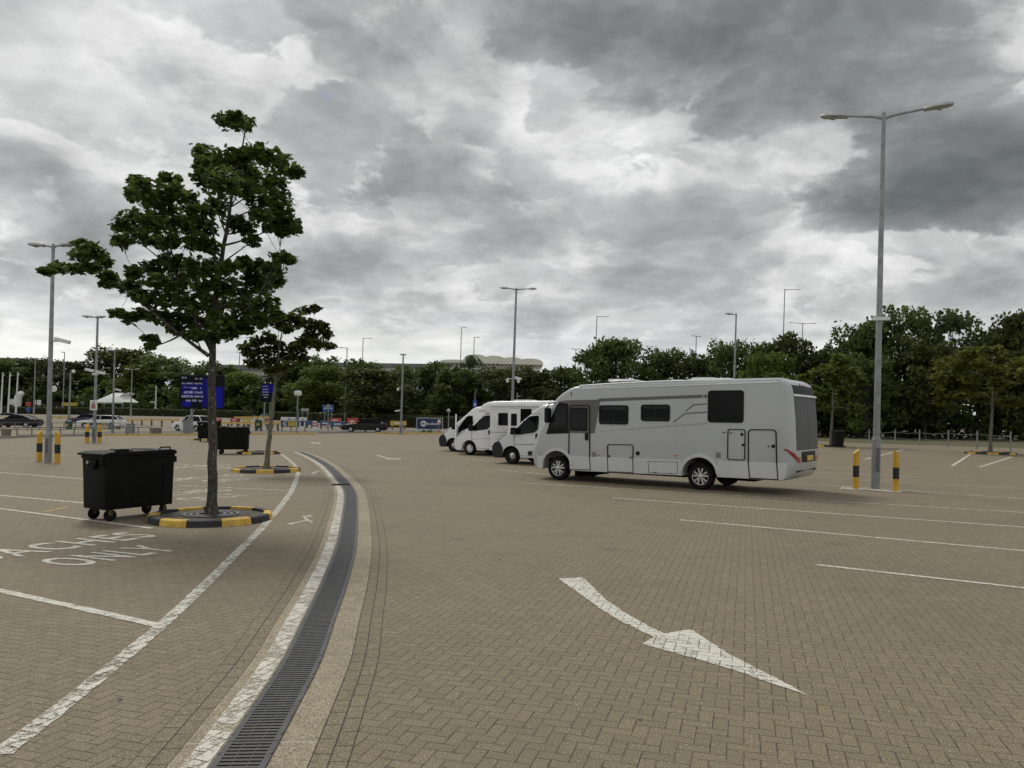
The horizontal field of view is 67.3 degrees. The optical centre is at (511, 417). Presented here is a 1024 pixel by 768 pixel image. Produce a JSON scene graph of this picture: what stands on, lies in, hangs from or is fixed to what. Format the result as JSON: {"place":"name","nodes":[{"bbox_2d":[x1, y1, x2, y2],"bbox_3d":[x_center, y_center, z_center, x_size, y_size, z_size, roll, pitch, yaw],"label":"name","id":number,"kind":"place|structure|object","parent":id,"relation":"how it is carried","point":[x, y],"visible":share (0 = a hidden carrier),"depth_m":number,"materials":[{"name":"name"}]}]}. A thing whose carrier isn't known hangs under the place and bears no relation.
{"place":"outdoors","nodes":[
{"label":"outdoors","id":0,"kind":"place"},
{"bbox_2d":[0,430,444,438],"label":"access road","id":1,"kind":"structure","parent":0,"point":[288,431],"depth_m":79.14,"materials":[{"name":"asphalt"}]},
{"bbox_2d":[171,415,207,430],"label":"parked car","id":2,"kind":"object","parent":1,"relation":"on","point":[177,426],"visible":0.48,"depth_m":75.91,"materials":[{"name":"white paint"}]},
{"bbox_2d":[179,373,224,433],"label":"display board","id":3,"kind":"object","parent":1,"relation":"on","point":[193,392],"visible":0.96,"depth_m":65.91,"materials":[{"name":"blue"}]},
{"bbox_2d":[281,417,306,430],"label":"notice board","id":4,"kind":"object","parent":1,"relation":"on","point":[290,422],"visible":0.91,"depth_m":82.57,"materials":[{"name":"grey paint"}]},
{"bbox_2d":[340,418,387,431],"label":"parked car","id":5,"kind":"object","parent":1,"relation":"on","point":[370,424],"visible":0.96,"depth_m":83.58,"materials":[{"name":"black paint"}]},
{"bbox_2d":[415,418,443,430],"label":"banner","id":6,"kind":"object","parent":1,"relation":"on","point":[425,423],"visible":0.79,"depth_m":93.19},
{"bbox_2d":[0,414,1023,767],"bbox_3d":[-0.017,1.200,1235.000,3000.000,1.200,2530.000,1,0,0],"label":"ground","id":7,"kind":"structure","parent":0,"point":[500,638],"depth_m":7.37,"materials":[{"name":"brick"}]},
{"bbox_2d":[0,358,38,404],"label":"belt tree","id":8,"kind":"object","parent":7,"relation":"on","point":[5,365],"visible":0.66,"depth_m":156.88,"materials":[{"name":"green plant"}]},
{"bbox_2d":[0,415,43,426],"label":"parked car","id":9,"kind":"object","parent":7,"relation":"on","point":[19,418],"visible":0.73,"depth_m":81.07,"materials":[{"name":"black paint"}]},
{"bbox_2d":[0,357,59,406],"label":"belt tree","id":10,"kind":"object","parent":7,"relation":"on","point":[27,379],"visible":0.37,"depth_m":161.62,"materials":[{"name":"green plant"}]},
{"bbox_2d":[36,430,42,461],"bbox_3d":[-16.809,1.024,27.358,0.188,1.182,0.188,1,0,30],"label":"bollard","id":11,"kind":"object","parent":7,"relation":"on","point":[39,447],"visible":0.92,"depth_m":27.29,"materials":[{"name":"yellow paint"}]},
{"bbox_2d":[27,242,72,462],"bbox_3d":[-16.123,-2.229,26.894,1.779,7.810,0.300,1,0,5],"label":"lamp post","id":12,"kind":"object","parent":7,"relation":"on","point":[48,448],"visible":0.91,"depth_m":26.83,"materials":[{"name":"metal"}]},
{"bbox_2d":[54,431,60,462],"bbox_3d":[-15.719,1.040,26.597,0.188,1.182,0.188,1,0,-20],"label":"bollard","id":13,"kind":"object","parent":7,"relation":"on","point":[57,448],"visible":0.93,"depth_m":26.53,"materials":[{"name":"metal"}]},
{"bbox_2d":[2,406,119,414],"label":"hedge","id":14,"kind":"object","parent":7,"relation":"on","point":[73,410],"visible":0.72,"depth_m":138.42,"materials":[{"name":"green plant"}]},
{"bbox_2d":[25,359,101,406],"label":"belt tree","id":15,"kind":"object","parent":7,"relation":"on","point":[70,365],"visible":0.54,"depth_m":156.86,"materials":[{"name":"green plant"}]},
{"bbox_2d":[0,532,154,558],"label":"painted words","id":16,"kind":"object","parent":7,"relation":"on","point":[36,547],"visible":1,"depth_m":10.45,"materials":[{"name":"paint"}]},
{"bbox_2d":[0,589,159,626],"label":"painted line","id":17,"kind":"object","parent":7,"relation":"on","point":[91,610],"visible":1,"depth_m":7.01,"materials":[{"name":"paint"}]},
{"bbox_2d":[16,427,150,435],"bbox_3d":[-31.711,1.057,57.444,0.070,0.700,9.221,1,0,42],"label":"guard railing","id":18,"kind":"object","parent":7,"relation":"on","point":[80,427],"visible":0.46,"depth_m":56.76,"materials":[{"name":"metal"}]},
{"bbox_2d":[52,368,118,407],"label":"belt tree","id":19,"kind":"object","parent":7,"relation":"on","point":[85,376],"visible":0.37,"depth_m":159.03,"materials":[{"name":"green plant"}]},
{"bbox_2d":[82,315,105,442],"bbox_3d":[-24.432,-2.219,44.905,1.606,7.559,0.344,1,0,10],"label":"lamp post","id":20,"kind":"object","parent":7,"relation":"on","point":[94,425],"visible":0.94,"depth_m":44.83,"materials":[{"name":"metal"}]},
{"bbox_2d":[76,415,126,426],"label":"parked car","id":21,"kind":"object","parent":7,"relation":"on","point":[103,420],"visible":0.63,"depth_m":83.05,"materials":[{"name":"white paint"}]},
{"bbox_2d":[42,545,170,564],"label":"painted words","id":22,"kind":"object","parent":7,"relation":"on","point":[88,561],"visible":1,"depth_m":9.55,"materials":[{"name":"paint"}]},
{"bbox_2d":[56,344,160,406],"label":"belt tree","id":23,"kind":"object","parent":7,"relation":"on","point":[125,356],"visible":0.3,"depth_m":169.50,"materials":[{"name":"green plant"}]},
{"bbox_2d":[97,393,138,407],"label":"marquee","id":24,"kind":"object","parent":7,"relation":"on","point":[121,397],"visible":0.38,"depth_m":140.79,"materials":[{"name":"white fabric"}]},
{"bbox_2d":[77,446,176,520],"bbox_3d":[-6.561,1.101,13.188,0.764,1.211,1.460,1,0,31],"label":"waste container","id":25,"kind":"object","parent":7,"relation":"on","point":[115,479],"visible":0.97,"depth_m":12.81,"materials":[{"name":"black plastic"}]},
{"bbox_2d":[99,363,173,407],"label":"belt tree","id":26,"kind":"object","parent":7,"relation":"on","point":[140,382],"visible":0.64,"depth_m":157.05,"materials":[{"name":"green plant"}]},
{"bbox_2d":[0,454,299,753],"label":"painted line","id":27,"kind":"object","parent":7,"relation":"on","point":[51,715],"visible":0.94,"depth_m":5.67,"materials":[{"name":"paint"}]},
{"bbox_2d":[136,354,190,408],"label":"belt tree","id":28,"kind":"object","parent":7,"relation":"on","point":[153,361],"visible":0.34,"depth_m":163.21,"materials":[{"name":"green plant"}]},
{"bbox_2d":[147,361,201,406],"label":"belt tree","id":29,"kind":"object","parent":7,"relation":"on","point":[163,373],"visible":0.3,"depth_m":156.78,"materials":[{"name":"green plant"}]},
{"bbox_2d":[118,408,252,418],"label":"hedge","id":30,"kind":"object","parent":7,"relation":"on","point":[180,413],"visible":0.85,"depth_m":133.72,"materials":[{"name":"green plant"}]},
{"bbox_2d":[174,360,241,396],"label":"belt tree","id":31,"kind":"object","parent":7,"relation":"on","point":[220,369],"visible":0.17,"depth_m":153.71,"materials":[{"name":"green plant"}]},
{"bbox_2d":[197,420,220,441],"bbox_3d":[-19.312,0.849,49.036,0.858,1.360,1.639,1,0,10],"label":"waste container","id":32,"kind":"object","parent":7,"relation":"on","point":[202,429],"visible":0.52,"depth_m":48.36,"materials":[{"name":"black plastic"}]},
{"bbox_2d":[146,506,272,527],"bbox_3d":[-5.104,1.686,13.050,2.000,0.145,2.000,1,0,0],"label":"tree kerb ring","id":33,"kind":"object","parent":7,"relation":"on","point":[195,517],"visible":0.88,"depth_m":12.64,"materials":[{"name":"yellow paint"}]},
{"bbox_2d":[35,109,306,514],"bbox_3d":[-5.890,-1.926,13.076,4.996,7.157,2.976,1,0,0],"label":"maple tree","id":34,"kind":"object","parent":33,"relation":"on","point":[213,173],"visible":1,"depth_m":12.82,"materials":[{"name":"green plant"}]},
{"bbox_2d":[102,433,317,435],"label":"yellow kerb","id":35,"kind":"structure","parent":7,"relation":"on","point":[196,434],"depth_m":60.94,"materials":[{"name":"paint"}]},
{"bbox_2d":[126,452,333,767],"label":"block course","id":36,"kind":"object","parent":7,"relation":"on","point":[167,743],"visible":1,"depth_m":5.48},
{"bbox_2d":[217,426,251,453],"bbox_3d":[-12.453,0.994,34.382,1.520,1.261,0.796,1,0,-14],"label":"waste container","id":37,"kind":"object","parent":7,"relation":"on","point":[232,438],"visible":0.94,"depth_m":34.04,"materials":[{"name":"black plastic"}]},
{"bbox_2d":[217,371,268,414],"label":"belt tree","id":38,"kind":"object","parent":7,"relation":"on","point":[236,382],"visible":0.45,"depth_m":147.00,"materials":[{"name":"green plant"}]},
{"bbox_2d":[222,365,273,415],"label":"long building","id":39,"kind":"structure","parent":7,"relation":"on","point":[254,370],"depth_m":199.40,"materials":[{"name":"metal"}]},
{"bbox_2d":[181,452,343,767],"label":"painted line","id":40,"kind":"object","parent":7,"relation":"on","point":[208,755],"visible":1,"depth_m":5.50,"materials":[{"name":"paint"}]},
{"bbox_2d":[231,465,300,473],"bbox_3d":[-7.744,1.649,24.250,2.100,0.145,2.100,1,0,0],"label":"tree kerb ring","id":41,"kind":"object","parent":7,"relation":"on","point":[272,469],"visible":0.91,"depth_m":23.63,"materials":[{"name":"black paint"}]},
{"bbox_2d":[236,304,337,467],"bbox_3d":[-7.008,-0.981,24.067,2.786,5.266,2.053,1,0,10],"label":"maple tree","id":42,"kind":"object","parent":41,"relation":"on","point":[308,339],"visible":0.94,"depth_m":24.02,"materials":[{"name":"green plant"}]},
{"bbox_2d":[166,452,371,767],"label":"drainage channel","id":43,"kind":"object","parent":7,"relation":"on","point":[282,722],"visible":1,"depth_m":5.47,"materials":[{"name":"concrete"}]},
{"bbox_2d":[261,382,276,421],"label":"display board","id":44,"kind":"object","parent":7,"relation":"on","point":[266,391],"visible":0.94,"depth_m":111.80,"materials":[{"name":"blue"}]},
{"bbox_2d":[239,366,308,414],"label":"belt tree","id":45,"kind":"object","parent":7,"relation":"on","point":[279,381],"visible":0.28,"depth_m":146.19,"materials":[{"name":"green plant"}]},
{"bbox_2d":[268,411,350,423],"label":"hedge","id":46,"kind":"object","parent":7,"relation":"on","point":[316,416],"visible":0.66,"depth_m":125.75,"materials":[{"name":"green plant"}]},
{"bbox_2d":[281,353,349,406],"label":"belt tree","id":47,"kind":"object","parent":7,"relation":"on","point":[316,360],"visible":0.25,"depth_m":145.72,"materials":[{"name":"green plant"}]},
{"bbox_2d":[279,365,353,413],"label":"belt tree","id":48,"kind":"object","parent":7,"relation":"on","point":[329,385],"visible":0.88,"depth_m":135.68,"materials":[{"name":"green plant"}]},
{"bbox_2d":[307,452,386,767],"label":"block course","id":49,"kind":"object","parent":7,"relation":"on","point":[335,745],"visible":0.99,"depth_m":5.52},
{"bbox_2d":[339,358,385,393],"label":"belt tree","id":50,"kind":"object","parent":7,"relation":"on","point":[360,364],"visible":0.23,"depth_m":148.77,"materials":[{"name":"green plant"}]},
{"bbox_2d":[334,366,424,420],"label":"belt tree","id":51,"kind":"object","parent":7,"relation":"on","point":[372,402],"visible":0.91,"depth_m":119.37,"materials":[{"name":"green plant"}]},
{"bbox_2d":[332,363,439,407],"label":"long building","id":52,"kind":"structure","parent":7,"relation":"on","point":[388,366],"depth_m":238.50,"materials":[{"name":"metal"}]},
{"bbox_2d":[395,354,405,433],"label":"lamp post","id":53,"kind":"object","parent":7,"relation":"on","point":[401,423],"visible":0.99,"depth_m":75.76,"materials":[{"name":"metal"}]},
{"bbox_2d":[347,413,462,428],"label":"hedge","id":54,"kind":"object","parent":7,"relation":"on","point":[411,421],"visible":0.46,"depth_m":115.52,"materials":[{"name":"green plant"}]},
{"bbox_2d":[384,363,434,409],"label":"belt tree","id":55,"kind":"object","parent":7,"relation":"on","point":[409,372],"visible":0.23,"depth_m":134.44,"materials":[{"name":"green plant"}]},
{"bbox_2d":[410,360,453,415],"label":"belt tree","id":56,"kind":"object","parent":7,"relation":"on","point":[422,374],"visible":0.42,"depth_m":128.14,"materials":[{"name":"green plant"}]},
{"bbox_2d":[421,364,484,416],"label":"belt tree","id":57,"kind":"object","parent":7,"relation":"on","point":[460,379],"visible":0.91,"depth_m":119.51,"materials":[{"name":"green plant"}]},
{"bbox_2d":[439,407,485,450],"bbox_3d":[-1.000,0.587,39.376,6.035,2.401,3.202,1,0,31],"label":"camper van","id":58,"kind":"object","parent":7,"relation":"on","point":[448,436],"visible":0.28,"depth_m":39.57,"materials":[{"name":"white paint"}]},
{"bbox_2d":[448,355,489,403],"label":"belt tree","id":59,"kind":"object","parent":7,"relation":"on","point":[471,362],"visible":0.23,"depth_m":126.83,"materials":[{"name":"green plant"}]},
{"bbox_2d":[440,354,542,404],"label":"terminal roof","id":60,"kind":"structure","parent":7,"relation":"on","point":[498,361],"depth_m":250.88,"materials":[{"name":"metal"}]},
{"bbox_2d":[465,364,530,409],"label":"belt tree","id":61,"kind":"object","parent":7,"relation":"on","point":[488,378],"visible":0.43,"depth_m":120.03,"materials":[{"name":"green plant"}]},
{"bbox_2d":[454,393,554,454],"bbox_3d":[0.493,0.332,35.969,6.655,2.951,2.567,1,0,31],"label":"motorhome","id":62,"kind":"object","parent":7,"relation":"on","point":[492,425],"visible":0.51,"depth_m":35.51,"materials":[{"name":"white paint"}]},
{"bbox_2d":[473,415,489,430],"bbox_3d":[-1.474,0.259,36.028,1.160,0.740,0.079,1,0,30],"label":"cab window","id":63,"kind":"structure","parent":62,"relation":"in","point":[484,423],"depth_m":35.94,"materials":[{"name":"black glass"}]},
{"bbox_2d":[508,409,520,431],"bbox_3d":[0.097,0.501,34.816,0.580,1.760,0.060,1,0,16],"label":"door","id":64,"kind":"structure","parent":62,"relation":"in","point":[514,415],"depth_m":34.80,"materials":[{"name":"white paint"}]},
{"bbox_2d":[0,369,1023,439],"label":"undergrowth","id":65,"kind":"object","parent":7,"relation":"on","point":[823,426],"visible":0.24,"depth_m":123.60,"materials":[{"name":"green plant"}]},
{"bbox_2d":[500,287,536,400],"bbox_3d":[0.274,-3.879,57.015,2.701,11.573,0.558,2,0,0],"label":"lamp post","id":66,"kind":"object","parent":7,"relation":"on","point":[514,377],"visible":0.84,"depth_m":56.93,"materials":[{"name":"metal"}]},
{"bbox_2d":[492,404,552,463],"bbox_3d":[2.220,0.632,29.573,6.035,2.401,2.520,1,0,31],"label":"camper van","id":67,"kind":"object","parent":7,"relation":"on","point":[513,445],"visible":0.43,"depth_m":29.50,"materials":[{"name":"silver metal"}]},
{"bbox_2d":[491,364,562,400],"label":"belt tree","id":68,"kind":"object","parent":7,"relation":"on","point":[530,376],"visible":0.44,"depth_m":116.20,"materials":[{"name":"green plant"}]},
{"bbox_2d":[525,364,587,400],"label":"belt tree","id":69,"kind":"object","parent":7,"relation":"on","point":[557,375],"visible":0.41,"depth_m":114.35,"materials":[{"name":"green plant"}]},
{"bbox_2d":[570,347,617,387],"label":"belt tree","id":70,"kind":"object","parent":7,"relation":"on","point":[585,356],"visible":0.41,"depth_m":105.28,"materials":[{"name":"green plant"}]},
{"bbox_2d":[588,335,663,383],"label":"belt tree","id":71,"kind":"object","parent":7,"relation":"on","point":[610,351],"visible":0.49,"depth_m":102.27,"materials":[{"name":"green plant"}]},
{"bbox_2d":[636,346,694,380],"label":"belt tree","id":72,"kind":"object","parent":7,"relation":"on","point":[665,360],"visible":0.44,"depth_m":102.09,"materials":[{"name":"green plant"}]},
{"bbox_2d":[532,377,817,489],"bbox_3d":[4.190,0.387,21.528,8.001,2.946,2.474,1,0,36],"label":"motorhome","id":73,"kind":"object","parent":7,"relation":"on","point":[702,433],"visible":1,"depth_m":20.06,"materials":[{"name":"silver metal"}]},
{"bbox_2d":[546,403,567,433],"bbox_3d":[1.313,0.026,22.309,0.748,0.925,0.024,1,0,36],"label":"cab window","id":74,"kind":"structure","parent":73,"relation":"in","point":[558,424],"depth_m":22.25,"materials":[{"name":"black glass"}]},
{"bbox_2d":[568,405,590,469],"bbox_3d":[1.924,0.574,21.844,0.742,1.865,0.053,1,0,36],"label":"door","id":75,"kind":"structure","parent":73,"relation":"in","point":[577,416],"depth_m":21.86,"materials":[{"name":"metal"}]},
{"bbox_2d":[599,405,627,424],"bbox_3d":[2.804,-0.076,21.234,0.900,0.530,0.040,1,0,36],"label":"window","id":76,"kind":"structure","parent":73,"relation":"in","point":[608,414],"depth_m":21.23,"materials":[{"name":"black glass"}]},
{"bbox_2d":[641,404,669,420],"bbox_3d":[3.823,-0.124,20.508,0.832,0.445,0.040,1,0,36],"label":"window","id":77,"kind":"structure","parent":73,"relation":"in","point":[649,412],"depth_m":20.51,"materials":[{"name":"black glass"}]},
{"bbox_2d":[707,390,743,422],"bbox_3d":[5.387,-0.277,19.400,0.930,0.815,0.032,1,0,35],"label":"window","id":78,"kind":"structure","parent":73,"relation":"in","point":[724,406],"depth_m":19.38,"materials":[{"name":"glass"}]},
{"bbox_2d":[748,429,778,479],"bbox_3d":[6.150,0.901,18.837,0.767,1.230,0.026,1,0,35],"label":"garage door","id":79,"kind":"structure","parent":73,"relation":"in","point":[773,446],"depth_m":18.75,"materials":[{"name":"metal"}]},
{"bbox_2d":[791,385,813,395],"bbox_3d":[7.346,-0.678,19.377,0.115,0.220,1.880,1,0,36],"label":"rear window","id":80,"kind":"structure","parent":73,"relation":"in","point":[802,390],"depth_m":19.20,"materials":[{"name":"grey glass"}]},
{"bbox_2d":[559,577,806,694],"bbox_3d":[1.169,1.812,6.818,0.596,0.001,3.822,1,0,-15],"label":"painted arrow","id":81,"kind":"object","parent":7,"relation":"on","point":[715,650],"visible":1,"depth_m":6.21,"materials":[{"name":"paint"}]},
{"bbox_2d":[663,348,721,379],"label":"belt tree","id":82,"kind":"object","parent":7,"relation":"on","point":[688,365],"visible":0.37,"depth_m":100.70,"materials":[{"name":"green plant"}]},
{"bbox_2d":[818,444,847,446],"bbox_3d":[23.236,2.082,56.302,2.500,0.145,2.498,1,0,0],"label":"tree kerb ring","id":83,"kind":"object","parent":7,"relation":"on","point":[823,445],"visible":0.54,"depth_m":55.42,"materials":[{"name":"yellow paint"}]},
{"bbox_2d":[796,353,869,444],"bbox_3d":[23.331,-1.284,56.297,4.660,6.725,4.847,1,0,0],"label":"young tree","id":84,"kind":"object","parent":83,"relation":"on","point":[834,374],"visible":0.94,"depth_m":55.44,"materials":[{"name":"green plant"}]},
{"bbox_2d":[831,430,845,446],"bbox_3d":[23.253,1.504,54.838,0.749,1.236,0.784,1,0,0],"label":"wheelie bin","id":85,"kind":"object","parent":7,"relation":"on","point":[838,436],"visible":0.97,"depth_m":54.56,"materials":[{"name":"grey plastic"}]},
{"bbox_2d":[685,520,1023,550],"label":"painted line","id":86,"kind":"object","parent":7,"relation":"on","point":[858,535],"visible":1,"depth_m":12.10,"materials":[{"name":"paint"}]},
{"bbox_2d":[853,449,858,488],"bbox_3d":[9.286,1.409,20.755,0.158,1.140,0.158,1,0,0],"label":"bollard","id":87,"kind":"object","parent":7,"relation":"on","point":[856,469],"visible":0.89,"depth_m":20.69,"materials":[{"name":"metal"}]},
{"bbox_2d":[820,101,953,488],"bbox_3d":[10.034,-3.177,20.796,3.277,10.436,0.367,1,0,18],"label":"lamp post","id":88,"kind":"object","parent":7,"relation":"on","point":[876,454],"visible":0.96,"depth_m":20.78,"materials":[{"name":"metal"}]},
{"bbox_2d":[893,450,898,491],"bbox_3d":[10.073,1.421,20.168,0.158,1.140,0.158,1,0,0],"label":"bollard","id":89,"kind":"object","parent":7,"relation":"on","point":[895,471],"visible":0.89,"depth_m":20.10,"materials":[{"name":"metal"}]},
{"bbox_2d":[817,564,1023,587],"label":"painted line","id":90,"kind":"object","parent":7,"relation":"on","point":[920,576],"visible":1,"depth_m":9.01,"materials":[{"name":"paint"}]},
{"bbox_2d":[818,437,1023,447],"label":"grass verge","id":91,"kind":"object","parent":7,"relation":"on","point":[1002,444],"depth_m":72.90,"materials":[{"name":"plant"}]},
{"bbox_2d":[699,338,756,378],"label":"belt tree","id":92,"kind":"object","parent":91,"relation":"on","point":[722,354],"visible":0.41,"depth_m":98.30,"materials":[{"name":"green plant"}]},
{"bbox_2d":[735,350,811,385],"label":"belt tree","id":93,"kind":"object","parent":91,"relation":"on","point":[773,365],"visible":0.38,"depth_m":90.95,"materials":[{"name":"green plant"}]},
{"bbox_2d":[834,352,908,438],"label":"belt tree","id":94,"kind":"object","parent":91,"relation":"on","point":[867,402],"visible":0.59,"depth_m":84.85,"materials":[{"name":"green plant"}]},
{"bbox_2d":[963,451,1016,454],"bbox_3d":[29.046,2.163,46.728,2.800,0.145,2.798,1,0,0],"label":"tree kerb ring","id":95,"kind":"object","parent":7,"relation":"on","point":[991,453],"visible":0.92,"depth_m":46.04,"materials":[{"name":"black paint"}]},
{"bbox_2d":[927,344,1023,451],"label":"young tree","id":96,"kind":"object","parent":95,"relation":"on","point":[951,382],"visible":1,"depth_m":46.58,"materials":[{"name":"green plant"}]},
{"bbox_2d":[0,0,1023,423],"label":"sky","id":97,"kind":"structure","parent":0,"point":[662,169],"materials":[{"name":"grey"}]},
{"bbox_2d":[819,434,1023,440],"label":"woodland floor","id":98,"kind":"structure","parent":0,"point":[997,439],"depth_m":90.20,"materials":[{"name":"soil"}]},
{"bbox_2d":[729,338,782,378],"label":"belt tree","id":99,"kind":"object","parent":98,"relation":"on","point":[759,348],"visible":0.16,"depth_m":98.89,"materials":[{"name":"green plant"}]},
{"bbox_2d":[768,331,817,378],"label":"belt tree","id":100,"kind":"object","parent":98,"relation":"on","point":[788,341],"visible":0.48,"depth_m":96.82,"materials":[{"name":"green plant"}]},
{"bbox_2d":[799,339,852,423],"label":"belt tree","id":101,"kind":"object","parent":98,"relation":"on","point":[819,357],"visible":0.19,"depth_m":94.83,"materials":[{"name":"green plant"}]},
{"bbox_2d":[813,316,900,437],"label":"belt tree","id":102,"kind":"object","parent":98,"relation":"on","point":[862,338],"visible":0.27,"depth_m":90.93,"materials":[{"name":"green plant"}]},
{"bbox_2d":[855,304,945,437],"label":"belt tree","id":103,"kind":"object","parent":98,"relation":"on","point":[923,324],"visible":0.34,"depth_m":89.67,"materials":[{"name":"green plant"}]},
{"bbox_2d":[888,332,961,438],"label":"belt tree","id":104,"kind":"object","parent":98,"relation":"on","point":[918,355],"visible":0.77,"depth_m":84.27,"materials":[{"name":"green plant"}]},
{"bbox_2d":[910,308,995,438],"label":"belt tree","id":105,"kind":"object","parent":98,"relation":"on","point":[955,323],"visible":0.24,"depth_m":88.21,"materials":[{"name":"green plant"}]},
{"bbox_2d":[962,325,1023,436],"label":"belt tree","id":106,"kind":"object","parent":98,"relation":"on","point":[990,338],"visible":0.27,"depth_m":88.19,"materials":[{"name":"green plant"}]},
{"bbox_2d":[980,308,1023,439],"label":"belt tree","id":107,"kind":"object","parent":98,"relation":"on","point":[1013,324],"visible":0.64,"depth_m":87.28,"materials":[{"name":"green plant"}]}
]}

